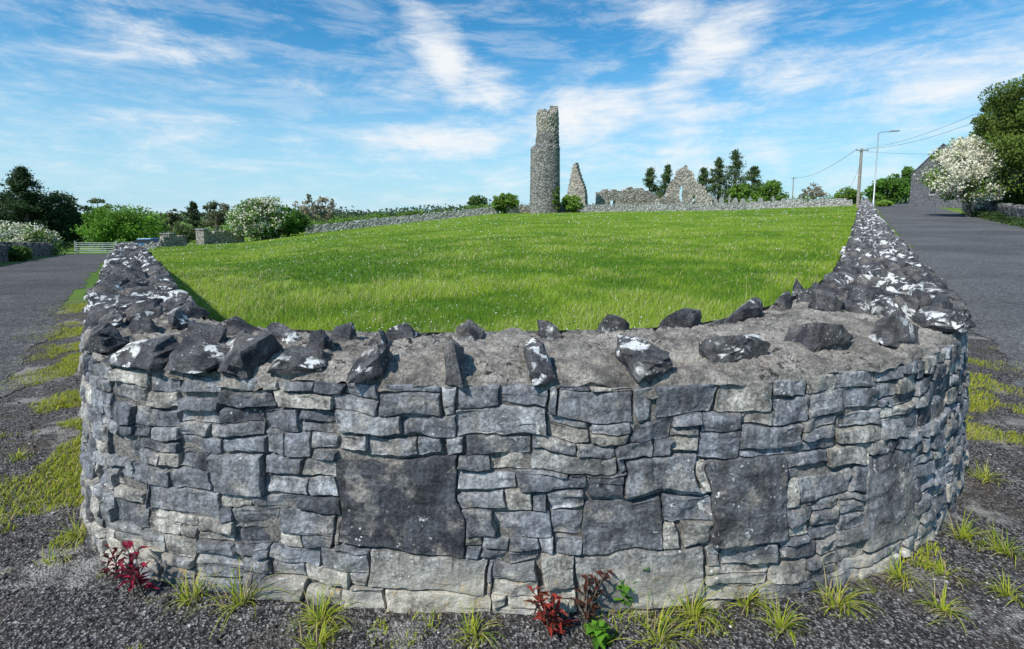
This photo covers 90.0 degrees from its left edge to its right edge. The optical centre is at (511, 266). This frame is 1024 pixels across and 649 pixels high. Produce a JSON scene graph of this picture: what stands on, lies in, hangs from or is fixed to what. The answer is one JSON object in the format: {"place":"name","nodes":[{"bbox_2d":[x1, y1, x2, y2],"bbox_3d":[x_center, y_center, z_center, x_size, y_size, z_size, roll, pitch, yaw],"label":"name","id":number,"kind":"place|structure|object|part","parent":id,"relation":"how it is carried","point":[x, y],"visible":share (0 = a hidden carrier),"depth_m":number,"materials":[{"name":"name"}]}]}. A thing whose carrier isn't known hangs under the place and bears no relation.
{"place":"outdoors","nodes":[
{"label":"outdoors","id":0,"kind":"place"},
{"bbox_2d":[0,254,107,396],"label":"road","id":1,"kind":"structure","parent":0,"point":[30,289],"depth_m":10.89,"materials":[{"name":"grey asphalt"}]},
{"bbox_2d":[148,204,857,332],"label":"field","id":2,"kind":"structure","parent":0,"point":[629,215],"depth_m":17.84,"materials":[{"name":"green plant"}]},
{"bbox_2d":[152,206,842,331],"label":"dandelion clocks","id":3,"kind":"object","parent":2,"relation":"on","point":[473,259],"visible":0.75,"depth_m":18.12,"materials":[{"name":"white plant"}]},
{"bbox_2d":[856,148,868,206],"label":"utility pole","id":4,"kind":"object","parent":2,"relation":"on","point":[861,150],"visible":0.91,"depth_m":65.06,"materials":[{"name":"brown wood"}]},
{"bbox_2d":[874,121,976,148],"bbox_3d":[41.494,-13.271,52.832,0.026,0.684,24.491,1,6,13],"label":"overhead cable","id":5,"kind":"object","parent":4,"relation":"attached to","point":[929,137],"visible":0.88,"depth_m":49.84,"materials":[{"name":"black rubber"}]},
{"bbox_2d":[867,109,985,148],"bbox_3d":[41.794,-13.830,52.773,0.026,0.829,24.633,2,6,14],"label":"overhead cable","id":6,"kind":"object","parent":4,"relation":"attached to","point":[928,132],"visible":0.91,"depth_m":50.69,"materials":[{"name":"black rubber"}]},
{"bbox_2d":[0,206,1023,648],"bbox_3d":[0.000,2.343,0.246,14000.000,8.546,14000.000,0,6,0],"label":"ground","id":7,"kind":"structure","parent":0,"point":[982,504],"depth_m":2.11,"materials":[{"name":"grey gravel"}]},
{"bbox_2d":[0,182,23,229],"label":"dark conifer","id":8,"kind":"object","parent":7,"relation":"on","point":[2,199],"visible":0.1,"depth_m":77.05,"materials":[{"name":"green plant"}]},
{"bbox_2d":[8,245,34,260],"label":"hedge bush","id":9,"kind":"object","parent":7,"relation":"on","point":[20,253],"visible":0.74,"depth_m":29.89,"materials":[{"name":"green plant"}]},
{"bbox_2d":[5,445,39,462],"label":"grass tuft","id":10,"kind":"object","parent":7,"relation":"on","point":[20,456],"visible":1,"depth_m":3.35,"materials":[{"name":"green plant"}]},
{"bbox_2d":[0,242,57,262],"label":"roadside wall","id":11,"kind":"structure","parent":7,"relation":"on","point":[39,248],"depth_m":36.68,"materials":[{"name":"stone"}]},
{"bbox_2d":[0,220,64,243],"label":"hawthorn tree","id":12,"kind":"object","parent":7,"relation":"on","point":[24,232],"visible":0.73,"depth_m":47.34,"materials":[{"name":"white plant"}]},
{"bbox_2d":[0,164,92,246],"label":"dark conifer","id":13,"kind":"object","parent":7,"relation":"on","point":[20,182],"visible":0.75,"depth_m":74.67,"materials":[{"name":"green plant"}]},
{"bbox_2d":[8,240,88,254],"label":"hedge bank","id":14,"kind":"structure","parent":7,"relation":"on","point":[56,249],"depth_m":48.36,"materials":[{"name":"green plant"}]},
{"bbox_2d":[15,189,86,249],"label":"dark conifer","id":15,"kind":"object","parent":7,"relation":"on","point":[58,200],"visible":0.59,"depth_m":78.99,"materials":[{"name":"green plant"}]},
{"bbox_2d":[32,538,79,566],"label":"grass tuft","id":16,"kind":"object","parent":7,"relation":"on","point":[52,556],"visible":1,"depth_m":2.38,"materials":[{"name":"green plant"}]},
{"bbox_2d":[44,390,72,406],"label":"grass tuft","id":17,"kind":"object","parent":7,"relation":"on","point":[59,402],"visible":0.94,"depth_m":4.29,"materials":[{"name":"green plant"}]},
{"bbox_2d":[46,512,86,552],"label":"grass tuft","id":18,"kind":"object","parent":7,"relation":"on","point":[79,533],"visible":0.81,"depth_m":2.52,"materials":[{"name":"green plant"}]},
{"bbox_2d":[52,459,81,489],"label":"grass tuft","id":19,"kind":"object","parent":7,"relation":"on","point":[71,479],"visible":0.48,"depth_m":3.04,"materials":[{"name":"green plant"}]},
{"bbox_2d":[60,202,94,249],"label":"dark conifer","id":20,"kind":"object","parent":7,"relation":"on","point":[85,207],"visible":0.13,"depth_m":83.70,"materials":[{"name":"green plant"}]},
{"bbox_2d":[74,241,116,253],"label":"field gate","id":21,"kind":"structure","parent":7,"relation":"on","point":[76,246],"depth_m":52.06,"materials":[{"name":"metal"}]},
{"bbox_2d":[80,197,111,247],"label":"broadleaf tree","id":22,"kind":"object","parent":7,"relation":"on","point":[97,201],"visible":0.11,"depth_m":93.55,"materials":[{"name":"green plant"}]},
{"bbox_2d":[98,544,125,580],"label":"red leaved plant","id":23,"kind":"object","parent":7,"relation":"on","point":[107,569],"visible":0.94,"depth_m":2.24,"materials":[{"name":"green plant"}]},
{"bbox_2d":[70,204,168,251],"bbox_3d":[-49.672,-4.903,65.688,10.326,6.579,10.826,0,6,0],"label":"green bush","id":24,"kind":"object","parent":7,"relation":"on","point":[108,226],"visible":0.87,"depth_m":63.80,"materials":[{"name":"green plant"}]},
{"bbox_2d":[112,238,126,249],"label":"green bush","id":25,"kind":"object","parent":7,"relation":"on","point":[118,241],"visible":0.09,"depth_m":55.72,"materials":[{"name":"green plant"}]},
{"bbox_2d":[113,540,158,594],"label":"red leaved plant","id":26,"kind":"object","parent":7,"relation":"on","point":[131,575],"visible":0.99,"depth_m":2.15,"materials":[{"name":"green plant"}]},
{"bbox_2d":[134,238,159,244],"bbox_3d":[-43.056,-2.628,60.054,4.160,1.476,1.800,0,6,0],"label":"parked car","id":27,"kind":"object","parent":7,"relation":"on","point":[141,241],"visible":0.14,"depth_m":59.31,"materials":[{"name":"blue paint"}]},
{"bbox_3d":[-42.626,-3.059,60.009,2.868,0.489,1.437,0,6,0],"label":"window glass","id":28,"kind":"part","parent":27,"relation":"part of","materials":[{"name":"blue glass"}]},
{"bbox_2d":[141,240,161,248],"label":"field corner wall","id":29,"kind":"structure","parent":7,"relation":"on","point":[150,245],"depth_m":56.56,"materials":[{"name":"stone"}]},
{"bbox_2d":[160,233,175,245],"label":"gate pier","id":30,"kind":"structure","parent":7,"relation":"on","point":[170,239],"depth_m":57.64,"materials":[{"name":"stone"}]},
{"bbox_2d":[159,208,182,228],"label":"bare tree","id":31,"kind":"object","parent":7,"relation":"on","point":[173,217],"visible":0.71,"depth_m":99.10,"materials":[{"name":"green plant"}]},
{"bbox_2d":[160,235,186,246],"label":"entrance wall","id":32,"kind":"structure","parent":7,"relation":"on","point":[180,240],"depth_m":58.53,"materials":[{"name":"stone"}]},
{"bbox_2d":[160,222,209,243],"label":"scrub bush","id":33,"kind":"object","parent":7,"relation":"on","point":[186,231],"visible":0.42,"depth_m":80.65,"materials":[{"name":"green plant"}]},
{"bbox_2d":[152,569,225,611],"bbox_3d":[-1.332,1.322,2.137,0.256,0.152,0.292,5,8,41],"label":"grass tuft","id":34,"kind":"object","parent":7,"relation":"on","point":[183,595],"visible":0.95,"depth_m":2.13,"materials":[{"name":"green plant"}]},
{"bbox_2d":[180,201,204,228],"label":"bare tree","id":35,"kind":"object","parent":7,"relation":"on","point":[191,214],"visible":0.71,"depth_m":104.17,"materials":[{"name":"green plant"}]},
{"bbox_2d":[194,228,208,244],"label":"gate pier","id":36,"kind":"structure","parent":7,"relation":"on","point":[202,235],"depth_m":61.02,"materials":[{"name":"stone"}]},
{"bbox_2d":[58,214,373,247],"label":"scrub line","id":37,"kind":"object","parent":7,"relation":"on","point":[330,218],"visible":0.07,"depth_m":111.64,"materials":[{"name":"green plant"}]},
{"bbox_2d":[202,200,231,230],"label":"bare tree","id":38,"kind":"object","parent":7,"relation":"on","point":[217,217],"visible":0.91,"depth_m":99.39,"materials":[{"name":"green plant"}]},
{"bbox_2d":[209,230,244,243],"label":"entrance wall","id":39,"kind":"structure","parent":7,"relation":"on","point":[219,237],"depth_m":63.67,"materials":[{"name":"stone"}]},
{"bbox_2d":[175,560,297,639],"bbox_3d":[-1.091,1.276,2.059,0.487,0.276,0.432,-2,6,-21],"label":"grass tuft","id":40,"kind":"object","parent":7,"relation":"on","point":[240,596],"visible":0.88,"depth_m":2.09,"materials":[{"name":"green plant"}]},
{"bbox_2d":[224,195,290,240],"bbox_3d":[-32.366,-6.153,65.535,8.220,6.077,8.112,-5,8,-41],"label":"hawthorn tree","id":41,"kind":"object","parent":7,"relation":"on","point":[252,219],"visible":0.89,"depth_m":63.82,"materials":[{"name":"white plant"}]},
{"bbox_2d":[268,207,313,236],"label":"green bush","id":42,"kind":"object","parent":7,"relation":"on","point":[295,227],"visible":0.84,"depth_m":65.77,"materials":[{"name":"green plant"}]},
{"bbox_2d":[292,194,324,223],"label":"bare tree","id":43,"kind":"object","parent":7,"relation":"on","point":[306,209],"visible":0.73,"depth_m":89.44,"materials":[{"name":"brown plant"}]},
{"bbox_2d":[290,611,344,648],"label":"grass tuft","id":44,"kind":"object","parent":7,"relation":"on","point":[322,642],"visible":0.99,"depth_m":1.91,"materials":[{"name":"green plant"}]},
{"bbox_2d":[312,196,337,223],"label":"bare tree","id":45,"kind":"object","parent":7,"relation":"on","point":[329,213],"visible":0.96,"depth_m":90.94,"materials":[{"name":"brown plant"}]},
{"bbox_2d":[284,581,366,642],"bbox_3d":[-0.728,1.336,2.020,0.283,0.152,0.286,0,6,0],"label":"grass tuft","id":46,"kind":"object","parent":7,"relation":"on","point":[321,612],"visible":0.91,"depth_m":2.02,"materials":[{"name":"green plant"}]},
{"bbox_2d":[299,204,490,233],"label":"wall hedge","id":47,"kind":"object","parent":7,"relation":"on","point":[410,212],"depth_m":80.03,"materials":[{"name":"green plant"}]},
{"bbox_2d":[306,207,498,233],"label":"boundary wall","id":48,"kind":"structure","parent":7,"relation":"on","point":[376,221],"depth_m":78.17,"materials":[{"name":"stone"}]},
{"bbox_2d":[445,600,508,648],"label":"grass tuft","id":49,"kind":"object","parent":7,"relation":"on","point":[474,626],"visible":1,"depth_m":1.94,"materials":[{"name":"green plant"}]},
{"bbox_2d":[466,194,489,208],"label":"broadleaf tree","id":50,"kind":"object","parent":7,"relation":"on","point":[476,200],"visible":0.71,"depth_m":117.59,"materials":[{"name":"green plant"}]},
{"bbox_2d":[490,192,519,212],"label":"green bush","id":51,"kind":"object","parent":7,"relation":"on","point":[501,202],"visible":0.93,"depth_m":82.18,"materials":[{"name":"green plant"}]},
{"bbox_2d":[0,302,1023,648],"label":"verge grass","id":52,"kind":"structure","parent":7,"relation":"on","point":[62,458],"depth_m":3.37,"materials":[{"name":"green plant"}]},
{"bbox_2d":[506,204,529,212],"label":"stone wall","id":53,"kind":"structure","parent":7,"relation":"on","point":[522,209],"depth_m":82.61,"materials":[{"name":"grey stone"}]},
{"bbox_2d":[78,199,975,616],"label":"stone wall","id":54,"kind":"structure","parent":7,"relation":"on","point":[798,439],"depth_m":2.12,"materials":[{"name":"grey stone"}]},
{"bbox_2d":[530,106,559,212],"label":"round tower","id":55,"kind":"structure","parent":7,"relation":"on","point":[545,168],"depth_m":77.03,"materials":[{"name":"stone"}]},
{"bbox_2d":[524,585,578,637],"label":"red leaved plant","id":56,"kind":"object","parent":7,"relation":"on","point":[549,618],"visible":1,"depth_m":1.93,"materials":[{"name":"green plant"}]},
{"bbox_2d":[552,187,560,212],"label":"ivy bush","id":57,"kind":"object","parent":7,"relation":"on","point":[556,196],"visible":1,"depth_m":76.53,"materials":[{"name":"green plant"}]},
{"bbox_2d":[132,198,989,220],"bbox_3d":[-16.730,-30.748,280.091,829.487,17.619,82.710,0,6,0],"label":"distant wood","id":58,"kind":"object","parent":7,"relation":"on","point":[340,212],"visible":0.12,"depth_m":294.46,"materials":[{"name":"green plant"}]},
{"bbox_2d":[560,194,583,212],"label":"green bush","id":59,"kind":"object","parent":7,"relation":"on","point":[572,203],"visible":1,"depth_m":77.66,"materials":[{"name":"green plant"}]},
{"bbox_2d":[570,570,613,623],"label":"red leaved plant","id":60,"kind":"object","parent":7,"relation":"on","point":[587,604],"visible":0.99,"depth_m":2.00,"materials":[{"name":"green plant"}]},
{"bbox_2d":[585,620,615,648],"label":"leafy weed","id":61,"kind":"object","parent":7,"relation":"on","point":[597,630],"visible":0.99,"depth_m":1.89,"materials":[{"name":"green plant"}]},
{"bbox_2d":[613,567,648,608],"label":"leafy weed","id":62,"kind":"object","parent":7,"relation":"on","point":[624,588],"visible":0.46,"depth_m":2.03,"materials":[{"name":"green plant"}]},
{"bbox_2d":[567,162,712,205],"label":"church ruin","id":63,"kind":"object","parent":7,"relation":"on","point":[686,181],"visible":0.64,"depth_m":89.89,"materials":[{"name":"stone"}]},
{"bbox_2d":[642,167,665,193],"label":"conifer tree","id":64,"kind":"object","parent":7,"relation":"on","point":[650,178],"visible":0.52,"depth_m":111.94,"materials":[{"name":"green plant"}]},
{"bbox_2d":[606,590,701,648],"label":"grass tuft","id":65,"kind":"object","parent":7,"relation":"on","point":[661,637],"visible":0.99,"depth_m":1.93,"materials":[{"name":"green plant"}]},
{"bbox_2d":[652,163,680,199],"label":"conifer tree","id":66,"kind":"object","parent":7,"relation":"on","point":[666,178],"visible":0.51,"depth_m":106.62,"materials":[{"name":"green plant"}]},
{"bbox_2d":[657,577,738,642],"bbox_3d":[0.715,1.321,2.033,0.315,0.166,0.278,0,6,0],"label":"grass tuft","id":67,"kind":"object","parent":7,"relation":"on","point":[691,607],"visible":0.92,"depth_m":2.04,"materials":[{"name":"green plant"}]},
{"bbox_2d":[692,166,718,203],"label":"conifer tree","id":68,"kind":"object","parent":7,"relation":"on","point":[703,176],"visible":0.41,"depth_m":108.49,"materials":[{"name":"green plant"}]},
{"bbox_2d":[560,198,852,211],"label":"boundary wall","id":69,"kind":"structure","parent":7,"relation":"on","point":[690,206],"depth_m":81.44,"materials":[{"name":"stone"}]},
{"bbox_2d":[707,157,730,202],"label":"conifer tree","id":70,"kind":"object","parent":7,"relation":"on","point":[718,182],"visible":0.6,"depth_m":107.27,"materials":[{"name":"green plant"}]},
{"bbox_2d":[693,149,760,200],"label":"conifer tree","id":71,"kind":"object","parent":7,"relation":"on","point":[736,161],"visible":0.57,"depth_m":106.12,"materials":[{"name":"green plant"}]},
{"bbox_2d":[724,183,763,201],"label":"broadleaf tree","id":72,"kind":"object","parent":7,"relation":"on","point":[740,191],"visible":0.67,"depth_m":102.16,"materials":[{"name":"green plant"}]},
{"bbox_2d":[722,581,779,617],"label":"grass tuft","id":73,"kind":"object","parent":7,"relation":"on","point":[745,602],"visible":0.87,"depth_m":2.09,"materials":[{"name":"green plant"}]},
{"bbox_2d":[745,165,764,196],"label":"conifer tree","id":74,"kind":"object","parent":7,"relation":"on","point":[754,171],"visible":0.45,"depth_m":112.67,"materials":[{"name":"green plant"}]},
{"bbox_2d":[754,179,789,200],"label":"broadleaf tree","id":75,"kind":"object","parent":7,"relation":"on","point":[771,188],"visible":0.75,"depth_m":101.77,"materials":[{"name":"green plant"}]},
{"bbox_2d":[747,591,817,645],"bbox_3d":[1.036,1.351,1.978,0.248,0.120,0.212,3,7,25],"label":"grass tuft","id":76,"kind":"object","parent":7,"relation":"on","point":[779,620],"visible":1,"depth_m":1.99,"materials":[{"name":"green plant"}]},
{"bbox_2d":[692,192,908,204],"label":"graveyard scrub","id":77,"kind":"object","parent":7,"relation":"on","point":[803,198],"visible":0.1,"depth_m":99.00,"materials":[{"name":"green plant"}]},
{"bbox_2d":[798,182,827,199],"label":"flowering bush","id":78,"kind":"object","parent":7,"relation":"on","point":[812,192],"visible":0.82,"depth_m":108.57,"materials":[{"name":"grey plant"}]},
{"bbox_2d":[831,186,862,203],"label":"green bush","id":79,"kind":"object","parent":7,"relation":"on","point":[851,194],"visible":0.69,"depth_m":86.34,"materials":[{"name":"green plant"}]},
{"bbox_2d":[811,563,885,620],"bbox_3d":[1.331,1.320,2.092,0.273,0.163,0.255,-1,6,-12],"label":"grass tuft","id":80,"kind":"object","parent":7,"relation":"on","point":[837,602],"visible":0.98,"depth_m":2.09,"materials":[{"name":"green plant"}]},
{"bbox_2d":[874,199,892,205],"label":"green bush","id":81,"kind":"object","parent":7,"relation":"on","point":[883,202],"visible":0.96,"depth_m":70.70,"materials":[{"name":"green plant"}]},
{"bbox_2d":[861,173,910,203],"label":"green bush","id":82,"kind":"object","parent":7,"relation":"on","point":[899,186],"visible":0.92,"depth_m":81.52,"materials":[{"name":"green plant"}]},
{"bbox_2d":[872,130,899,205],"bbox_3d":[39.565,-10.114,54.240,2.294,8.592,0.300,0,6,0],"label":"street lamp","id":83,"kind":"object","parent":7,"relation":"on","point":[873,201],"visible":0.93,"depth_m":54.17,"materials":[{"name":"metal"}]},
{"bbox_2d":[874,551,928,592],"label":"grass tuft","id":84,"kind":"object","parent":7,"relation":"on","point":[899,575],"visible":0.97,"depth_m":2.25,"materials":[{"name":"green plant"}]},
{"bbox_2d":[893,166,914,202],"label":"green bush","id":85,"kind":"object","parent":7,"relation":"on","point":[906,171],"visible":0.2,"depth_m":84.29,"materials":[{"name":"green plant"}]},
{"bbox_2d":[909,143,962,207],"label":"chapel","id":86,"kind":"structure","parent":7,"relation":"on","point":[921,195],"depth_m":62.22,"materials":[{"name":"grey stone"}]},
{"bbox_2d":[929,174,936,195],"bbox_3d":[50.735,-10.043,61.639,0.084,2.880,0.672,-6,8,-43],"label":"window","id":87,"kind":"structure","parent":86,"relation":"in","point":[932,193],"depth_m":61.77,"materials":[{"name":"white glass"}]},
{"bbox_2d":[916,542,973,587],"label":"grass tuft","id":88,"kind":"object","parent":7,"relation":"on","point":[939,571],"visible":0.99,"depth_m":2.29,"materials":[{"name":"green plant"}]},
{"bbox_2d":[912,574,977,635],"bbox_3d":[1.727,1.348,2.050,0.213,0.111,0.210,2,6,22],"label":"grass tuft","id":89,"kind":"object","parent":7,"relation":"on","point":[942,606],"visible":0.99,"depth_m":2.07,"materials":[{"name":"green plant"}]},
{"bbox_2d":[913,133,1023,216],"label":"hawthorn tree","id":90,"kind":"object","parent":7,"relation":"on","point":[962,170],"visible":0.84,"depth_m":38.51,"materials":[{"name":"white plant"}]},
{"bbox_2d":[936,508,1001,552],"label":"grass tuft","id":91,"kind":"object","parent":7,"relation":"on","point":[966,536],"visible":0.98,"depth_m":2.52,"materials":[{"name":"green plant"}]},
{"bbox_2d":[960,207,1023,227],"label":"roadside hedge","id":92,"kind":"object","parent":7,"relation":"on","point":[992,215],"visible":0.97,"depth_m":35.17,"materials":[{"name":"green plant"}]},
{"bbox_2d":[966,457,1017,484],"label":"grass tuft","id":93,"kind":"object","parent":7,"relation":"on","point":[986,477],"visible":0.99,"depth_m":3.10,"materials":[{"name":"green plant"}]},
{"bbox_2d":[961,200,1023,220],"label":"roadside wall","id":94,"kind":"structure","parent":7,"relation":"on","point":[1010,209],"depth_m":36.58,"materials":[{"name":"stone"}]},
{"bbox_2d":[968,74,1023,204],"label":"evergreen tree","id":95,"kind":"object","parent":7,"relation":"on","point":[1010,135],"visible":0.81,"depth_m":37.53,"materials":[{"name":"green plant"}]},
{"bbox_2d":[970,89,1023,185],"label":"evergreen tree","id":96,"kind":"object","parent":7,"relation":"on","point":[973,119],"visible":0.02,"depth_m":43.93,"materials":[{"name":"green plant"}]},
{"bbox_2d":[977,176,1023,203],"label":"evergreen tree","id":97,"kind":"object","parent":7,"relation":"on","point":[1007,199],"visible":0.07,"depth_m":42.05,"materials":[{"name":"green plant"}]},
{"bbox_2d":[978,519,1023,564],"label":"grass tuft","id":98,"kind":"object","parent":7,"relation":"on","point":[1009,552],"visible":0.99,"depth_m":2.42,"materials":[{"name":"green plant"}]},
{"bbox_2d":[979,564,1023,607],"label":"grass tuft","id":99,"kind":"object","parent":7,"relation":"on","point":[1002,591],"visible":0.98,"depth_m":2.15,"materials":[{"name":"green plant"}]},
{"bbox_2d":[0,0,1023,212],"label":"sky","id":100,"kind":"structure","parent":0,"point":[162,106],"materials":[{"name":"blue"}]},
{"bbox_2d":[875,203,1023,388],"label":"road","id":101,"kind":"structure","parent":0,"point":[977,263],"depth_m":14.46,"materials":[{"name":"grey asphalt"}]}
]}

